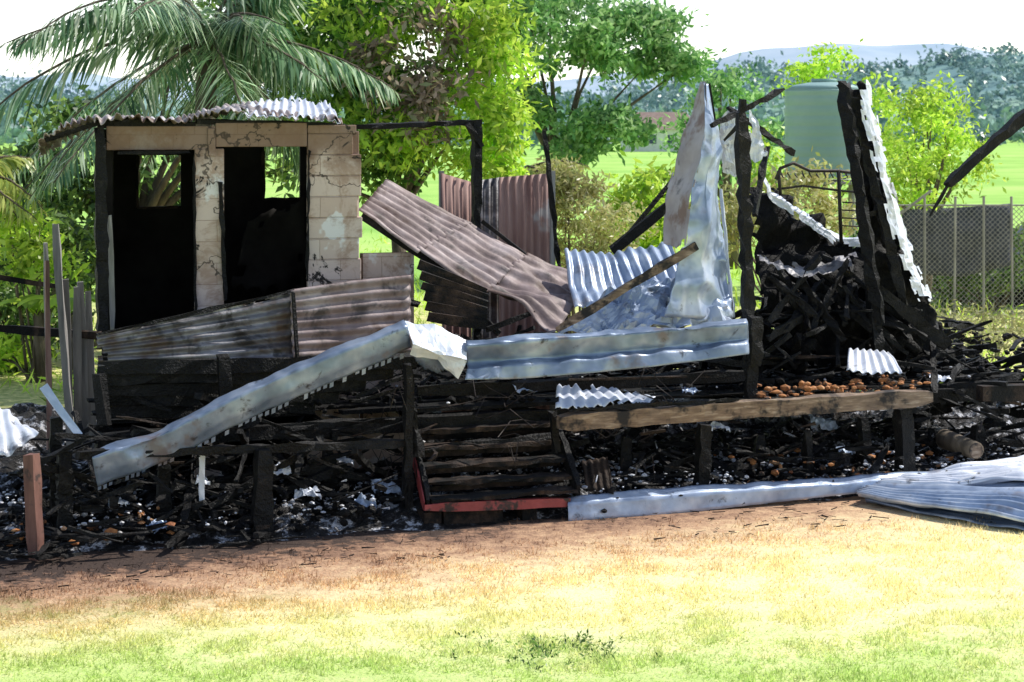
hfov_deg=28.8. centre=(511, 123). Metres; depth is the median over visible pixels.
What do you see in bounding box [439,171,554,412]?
corrugated iron fence
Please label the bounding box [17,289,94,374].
banana plant
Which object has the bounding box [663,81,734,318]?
twisted standing iron sheet
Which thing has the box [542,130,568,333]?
charred leaning post
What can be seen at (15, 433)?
white corrugated scrap
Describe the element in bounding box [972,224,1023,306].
shrub
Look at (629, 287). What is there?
crumpled iron sheets
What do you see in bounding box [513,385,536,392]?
sheet metal scrap
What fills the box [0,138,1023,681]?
ground
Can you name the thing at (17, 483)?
charcoal rubble
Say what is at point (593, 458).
pale ash sticks
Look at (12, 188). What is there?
coconut palm
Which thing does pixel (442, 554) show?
soil twigs
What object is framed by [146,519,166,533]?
sheet metal scrap
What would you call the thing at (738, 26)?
sky
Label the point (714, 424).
sheet metal scrap
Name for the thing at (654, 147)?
farmhouse
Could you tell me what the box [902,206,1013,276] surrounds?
shade cloth
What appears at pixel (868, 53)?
hills
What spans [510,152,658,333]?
dry bush
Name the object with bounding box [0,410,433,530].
charred debris
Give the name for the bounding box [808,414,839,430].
sheet metal scrap
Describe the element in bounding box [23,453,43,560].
red timber post
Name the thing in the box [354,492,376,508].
sheet metal scrap
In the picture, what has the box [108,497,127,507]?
sheet metal scrap
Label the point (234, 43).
coconut palm
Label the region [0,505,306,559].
charred debris
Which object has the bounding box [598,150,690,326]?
garden shrub
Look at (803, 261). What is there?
charred gable frame
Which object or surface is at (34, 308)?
banana plant
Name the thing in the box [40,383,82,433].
white trim board
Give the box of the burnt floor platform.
[48,332,1023,532]
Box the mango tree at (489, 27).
[266,0,559,251]
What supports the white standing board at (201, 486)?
on the charred debris at (297, 463)
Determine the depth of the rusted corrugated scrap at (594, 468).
18.04 m
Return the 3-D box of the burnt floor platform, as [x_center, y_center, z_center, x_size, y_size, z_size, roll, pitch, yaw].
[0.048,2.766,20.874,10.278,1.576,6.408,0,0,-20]
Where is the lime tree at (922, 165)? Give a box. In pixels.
[834,70,1008,301]
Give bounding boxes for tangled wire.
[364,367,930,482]
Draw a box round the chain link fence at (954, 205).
[896,190,1023,327]
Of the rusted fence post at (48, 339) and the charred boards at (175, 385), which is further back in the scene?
the rusted fence post at (48, 339)
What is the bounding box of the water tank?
[775,79,857,247]
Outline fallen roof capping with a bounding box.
[92,319,748,489]
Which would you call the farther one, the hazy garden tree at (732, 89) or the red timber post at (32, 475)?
the hazy garden tree at (732, 89)
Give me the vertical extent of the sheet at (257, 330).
0.633 m
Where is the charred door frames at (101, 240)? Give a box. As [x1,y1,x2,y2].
[93,126,310,331]
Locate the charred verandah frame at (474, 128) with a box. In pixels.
[353,119,483,339]
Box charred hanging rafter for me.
[929,109,1023,216]
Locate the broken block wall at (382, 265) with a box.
[360,252,413,476]
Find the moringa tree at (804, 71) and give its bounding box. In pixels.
[748,38,905,237]
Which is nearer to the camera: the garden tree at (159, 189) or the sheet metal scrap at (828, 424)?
the sheet metal scrap at (828, 424)
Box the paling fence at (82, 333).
[0,224,101,457]
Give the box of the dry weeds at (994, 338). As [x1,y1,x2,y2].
[929,298,1023,362]
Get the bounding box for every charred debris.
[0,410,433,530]
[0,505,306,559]
[8,415,1023,546]
[132,316,1023,423]
[680,290,923,397]
[833,330,1023,437]
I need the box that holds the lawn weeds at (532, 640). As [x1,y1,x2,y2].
[451,629,668,671]
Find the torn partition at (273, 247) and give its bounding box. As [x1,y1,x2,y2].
[229,195,306,293]
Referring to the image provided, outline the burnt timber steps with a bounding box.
[403,363,580,524]
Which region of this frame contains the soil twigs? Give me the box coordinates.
[2,496,888,593]
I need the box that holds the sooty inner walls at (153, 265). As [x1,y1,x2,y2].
[102,137,306,458]
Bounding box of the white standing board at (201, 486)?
[198,455,204,500]
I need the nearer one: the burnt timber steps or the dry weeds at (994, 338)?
the burnt timber steps
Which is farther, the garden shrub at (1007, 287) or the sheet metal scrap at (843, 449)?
the garden shrub at (1007, 287)
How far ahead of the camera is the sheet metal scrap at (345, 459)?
17.97 m
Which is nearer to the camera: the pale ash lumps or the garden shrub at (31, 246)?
the pale ash lumps
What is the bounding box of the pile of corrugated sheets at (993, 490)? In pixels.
[857,455,1023,529]
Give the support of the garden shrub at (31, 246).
on the ground at (1008, 162)
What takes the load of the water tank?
on the ground at (1008, 162)
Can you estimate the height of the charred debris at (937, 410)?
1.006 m
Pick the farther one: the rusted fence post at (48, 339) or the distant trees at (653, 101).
the distant trees at (653, 101)
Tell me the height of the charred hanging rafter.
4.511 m
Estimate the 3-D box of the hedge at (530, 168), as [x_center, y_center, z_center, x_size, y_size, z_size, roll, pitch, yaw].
[0.495,2.097,32.517,1.371,3.005,2.126,0,0,32]
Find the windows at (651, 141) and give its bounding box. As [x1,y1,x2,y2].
[638,135,673,143]
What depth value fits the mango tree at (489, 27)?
26.87 m
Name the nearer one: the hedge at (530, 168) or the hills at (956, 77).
the hedge at (530, 168)
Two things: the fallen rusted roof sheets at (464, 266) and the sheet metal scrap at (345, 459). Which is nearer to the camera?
the sheet metal scrap at (345, 459)
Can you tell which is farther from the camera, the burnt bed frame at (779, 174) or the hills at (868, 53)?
the hills at (868, 53)
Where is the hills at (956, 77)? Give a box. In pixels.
[6,54,1023,137]
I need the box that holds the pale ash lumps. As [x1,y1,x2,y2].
[0,363,1008,528]
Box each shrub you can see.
[0,191,95,374]
[0,191,95,382]
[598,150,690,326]
[673,146,857,296]
[846,216,1023,313]
[931,277,999,301]
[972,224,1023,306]
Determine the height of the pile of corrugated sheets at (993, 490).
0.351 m
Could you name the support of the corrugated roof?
on the charred roof battens
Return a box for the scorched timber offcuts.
[45,367,1021,486]
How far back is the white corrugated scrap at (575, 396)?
17.95 m
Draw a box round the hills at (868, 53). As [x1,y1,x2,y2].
[0,43,1004,103]
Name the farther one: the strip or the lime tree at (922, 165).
the lime tree at (922, 165)
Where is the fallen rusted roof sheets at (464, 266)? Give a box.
[359,179,573,335]
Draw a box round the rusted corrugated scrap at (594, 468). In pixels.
[581,457,611,491]
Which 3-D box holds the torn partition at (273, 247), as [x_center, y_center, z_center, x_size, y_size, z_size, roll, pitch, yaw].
[-2.403,1.210,19.685,0.777,1.006,0.125,0,0,-20]
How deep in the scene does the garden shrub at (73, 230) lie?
28.77 m
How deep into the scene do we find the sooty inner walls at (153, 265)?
20.16 m
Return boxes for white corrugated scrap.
[0,408,38,456]
[555,383,654,408]
[846,348,901,374]
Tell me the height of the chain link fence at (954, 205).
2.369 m
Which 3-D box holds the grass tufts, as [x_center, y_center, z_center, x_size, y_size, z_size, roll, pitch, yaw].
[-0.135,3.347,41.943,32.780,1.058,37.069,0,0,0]
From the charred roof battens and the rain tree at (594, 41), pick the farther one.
the rain tree at (594, 41)
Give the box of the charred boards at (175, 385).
[92,353,417,424]
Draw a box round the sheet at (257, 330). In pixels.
[96,293,292,365]
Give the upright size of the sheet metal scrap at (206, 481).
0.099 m
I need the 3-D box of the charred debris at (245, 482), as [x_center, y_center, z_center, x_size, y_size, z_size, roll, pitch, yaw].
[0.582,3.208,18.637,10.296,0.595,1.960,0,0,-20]
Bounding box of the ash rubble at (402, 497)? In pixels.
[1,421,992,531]
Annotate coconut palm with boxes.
[0,0,399,228]
[0,154,47,227]
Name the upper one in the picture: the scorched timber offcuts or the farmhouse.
the farmhouse
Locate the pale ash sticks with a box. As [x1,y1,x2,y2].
[42,410,993,508]
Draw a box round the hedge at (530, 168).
[511,160,590,174]
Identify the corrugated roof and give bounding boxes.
[38,100,342,160]
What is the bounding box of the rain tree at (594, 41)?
[468,0,735,167]
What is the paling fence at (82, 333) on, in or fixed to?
on the ground at (1008, 162)
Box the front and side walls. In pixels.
[106,123,361,477]
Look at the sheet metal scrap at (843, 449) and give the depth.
19.29 m
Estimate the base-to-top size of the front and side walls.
3.500 m
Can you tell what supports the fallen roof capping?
on the burnt floor platform
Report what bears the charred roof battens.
on the front and side walls
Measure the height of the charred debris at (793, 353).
1.204 m
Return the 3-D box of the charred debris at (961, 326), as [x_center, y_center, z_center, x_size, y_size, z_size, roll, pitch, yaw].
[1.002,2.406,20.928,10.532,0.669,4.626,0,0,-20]
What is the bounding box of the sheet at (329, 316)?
[290,275,411,357]
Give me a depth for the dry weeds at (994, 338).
24.90 m
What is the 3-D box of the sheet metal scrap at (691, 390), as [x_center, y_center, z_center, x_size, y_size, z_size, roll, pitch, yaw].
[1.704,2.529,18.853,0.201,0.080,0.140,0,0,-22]
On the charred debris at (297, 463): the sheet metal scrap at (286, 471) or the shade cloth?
the sheet metal scrap at (286, 471)
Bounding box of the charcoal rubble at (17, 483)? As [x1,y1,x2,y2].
[0,328,1023,546]
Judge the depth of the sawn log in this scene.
19.32 m
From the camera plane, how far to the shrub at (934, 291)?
39.00 m
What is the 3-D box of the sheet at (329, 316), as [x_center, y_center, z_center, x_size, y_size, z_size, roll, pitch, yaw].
[-1.456,1.761,18.218,1.205,0.714,0.153,0,0,-26]
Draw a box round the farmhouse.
[621,112,689,151]
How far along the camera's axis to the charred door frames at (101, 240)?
18.11 m
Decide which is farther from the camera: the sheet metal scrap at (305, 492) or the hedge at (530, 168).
the hedge at (530, 168)
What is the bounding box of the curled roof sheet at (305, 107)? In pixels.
[242,96,340,123]
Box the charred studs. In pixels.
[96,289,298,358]
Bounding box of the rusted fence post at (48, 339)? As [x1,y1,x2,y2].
[44,260,51,449]
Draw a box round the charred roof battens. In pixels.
[45,119,345,142]
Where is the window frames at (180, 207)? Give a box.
[135,147,300,208]
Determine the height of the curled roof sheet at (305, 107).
0.282 m
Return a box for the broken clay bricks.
[6,370,952,546]
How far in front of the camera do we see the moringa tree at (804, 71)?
43.46 m
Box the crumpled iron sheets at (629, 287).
[555,175,732,333]
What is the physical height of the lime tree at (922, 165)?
4.680 m
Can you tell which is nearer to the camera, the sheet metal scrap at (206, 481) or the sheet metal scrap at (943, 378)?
the sheet metal scrap at (206, 481)
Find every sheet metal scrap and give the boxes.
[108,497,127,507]
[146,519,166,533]
[195,475,209,484]
[273,462,290,475]
[294,485,320,498]
[336,456,353,464]
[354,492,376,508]
[371,478,401,493]
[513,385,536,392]
[682,387,698,393]
[710,421,729,430]
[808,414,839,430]
[835,446,852,453]
[929,373,951,382]
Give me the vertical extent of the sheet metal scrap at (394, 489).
0.122 m
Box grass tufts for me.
[0,229,1023,401]
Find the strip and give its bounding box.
[568,460,1016,520]
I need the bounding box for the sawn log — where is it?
[935,429,983,458]
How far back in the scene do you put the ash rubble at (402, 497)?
19.09 m
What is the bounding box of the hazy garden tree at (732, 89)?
[654,51,784,268]
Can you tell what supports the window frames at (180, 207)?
attached to the sooty inner walls at (153, 265)
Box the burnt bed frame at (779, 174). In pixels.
[774,161,857,242]
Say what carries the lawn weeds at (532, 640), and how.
on the ground at (1008, 162)
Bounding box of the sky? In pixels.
[0,0,1023,86]
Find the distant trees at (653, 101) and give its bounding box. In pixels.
[0,39,1023,146]
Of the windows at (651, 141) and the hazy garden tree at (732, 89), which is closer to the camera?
the hazy garden tree at (732, 89)
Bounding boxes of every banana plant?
[0,294,55,381]
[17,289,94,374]
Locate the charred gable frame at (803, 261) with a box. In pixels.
[708,80,955,398]
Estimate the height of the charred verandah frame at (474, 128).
2.661 m
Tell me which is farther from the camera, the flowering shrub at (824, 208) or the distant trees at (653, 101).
the distant trees at (653, 101)
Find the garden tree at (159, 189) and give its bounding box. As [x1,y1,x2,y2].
[0,0,359,348]
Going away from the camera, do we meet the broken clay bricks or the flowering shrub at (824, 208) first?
the broken clay bricks

